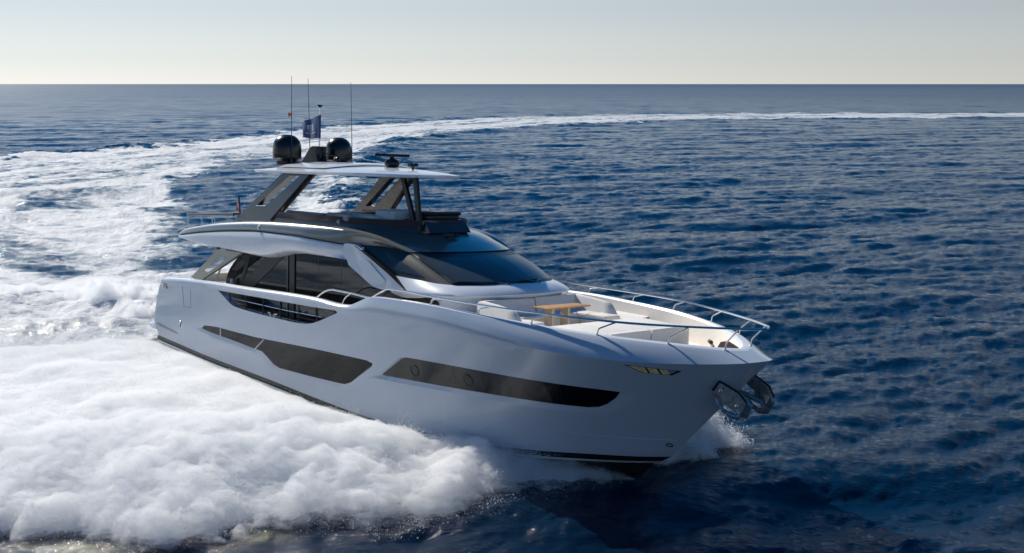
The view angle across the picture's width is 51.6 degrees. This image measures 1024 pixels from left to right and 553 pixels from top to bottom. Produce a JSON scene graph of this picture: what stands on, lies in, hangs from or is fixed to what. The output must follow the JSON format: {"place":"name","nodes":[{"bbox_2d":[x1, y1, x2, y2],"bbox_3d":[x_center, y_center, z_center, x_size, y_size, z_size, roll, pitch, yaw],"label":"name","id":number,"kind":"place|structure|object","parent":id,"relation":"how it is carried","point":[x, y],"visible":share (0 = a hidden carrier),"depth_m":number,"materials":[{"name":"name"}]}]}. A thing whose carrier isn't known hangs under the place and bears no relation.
{"place":"outdoors","nodes":[
{"label":"outdoors","id":0,"kind":"place"},
{"bbox_2d":[0,84,1023,552],"bbox_3d":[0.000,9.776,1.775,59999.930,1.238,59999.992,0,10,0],"label":"sea","id":1,"kind":"structure","parent":0,"point":[868,272],"depth_m":61.16,"materials":[{"name":"liquid"}]},
{"bbox_2d":[0,343,631,544],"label":"bow spray","id":2,"kind":"object","parent":1,"relation":"on","point":[299,460],"visible":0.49,"depth_m":27.49,"materials":[{"name":"white liquid"}]},
{"bbox_2d":[0,310,633,552],"label":"spray droplets","id":3,"kind":"object","parent":1,"relation":"on","point":[341,416],"depth_m":27.55},
{"bbox_2d":[149,76,774,477],"bbox_3d":[-3.405,-1.011,33.840,6.367,11.021,27.420,-3,7,-42],"label":"motor yacht","id":4,"kind":"object","parent":1,"relation":"on","point":[451,324],"visible":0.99,"depth_m":29.74,"materials":[{"name":"paint"}]},
{"bbox_2d":[202,326,371,383],"bbox_3d":[-7.607,2.353,34.285,0.092,1.214,10.607,-9,14,-42],"label":"hull window","id":5,"kind":"structure","parent":4,"relation":"in","point":[333,367],"depth_m":33.01,"materials":[{"name":"black glass"}]},
{"bbox_2d":[302,115,318,138],"bbox_3d":[-7.232,-5.359,37.870,0.123,0.846,1.548,-7,13,-34],"label":"pennant flag","id":6,"kind":"object","parent":4,"relation":"attached to","point":[314,127],"visible":1,"depth_m":37.83,"materials":[{"name":"blue fabric"}]},
{"bbox_2d":[383,358,424,382],"bbox_3d":[-3.045,2.531,29.387,1.845,0.791,0.129,10,14,43],"label":"hull window","id":7,"kind":"structure","parent":4,"relation":"in","point":[406,368],"depth_m":29.18,"materials":[{"name":"black glass"}]},
{"bbox_2d":[422,360,456,387],"bbox_3d":[-1.959,2.619,28.332,1.231,0.728,0.172,9,14,41],"label":"hull window","id":8,"kind":"structure","parent":4,"relation":"in","point":[439,374],"depth_m":28.32,"materials":[{"name":"black glass"}]},
{"bbox_2d":[452,366,486,392],"bbox_3d":[-1.116,2.690,27.573,1.109,0.700,0.223,8,13,39],"label":"hull window","id":9,"kind":"structure","parent":4,"relation":"in","point":[465,378],"depth_m":27.56,"materials":[{"name":"black glass"}]},
{"bbox_2d":[481,371,553,403],"bbox_3d":[0.096,2.802,26.634,2.075,0.687,0.336,7,12,33],"label":"hull window","id":10,"kind":"structure","parent":4,"relation":"in","point":[496,384],"depth_m":26.60,"materials":[{"name":"black glass"}]},
{"bbox_2d":[544,382,619,406],"bbox_3d":[1.726,2.936,25.643,1.976,0.634,0.360,5,12,27],"label":"hull window","id":11,"kind":"structure","parent":4,"relation":"in","point":[561,394],"depth_m":25.67,"materials":[{"name":"black glass"}]},
{"bbox_2d":[0,112,1023,541],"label":"wake foam","id":12,"kind":"object","parent":1,"relation":"on","point":[92,240],"visible":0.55,"depth_m":89.15,"materials":[{"name":"liquid"}]},
{"bbox_2d":[656,430,733,464],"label":"bow wave","id":13,"kind":"object","parent":1,"relation":"on","point":[691,456],"visible":0.02,"depth_m":28.76,"materials":[{"name":"white liquid"}]},
{"bbox_2d":[655,407,754,465],"label":"bow wave droplets","id":14,"kind":"object","parent":1,"relation":"on","point":[697,444],"depth_m":29.21},
{"bbox_2d":[0,0,1023,83],"label":"sky","id":15,"kind":"structure","parent":0,"point":[42,41],"materials":[{"name":"white"}]}
]}

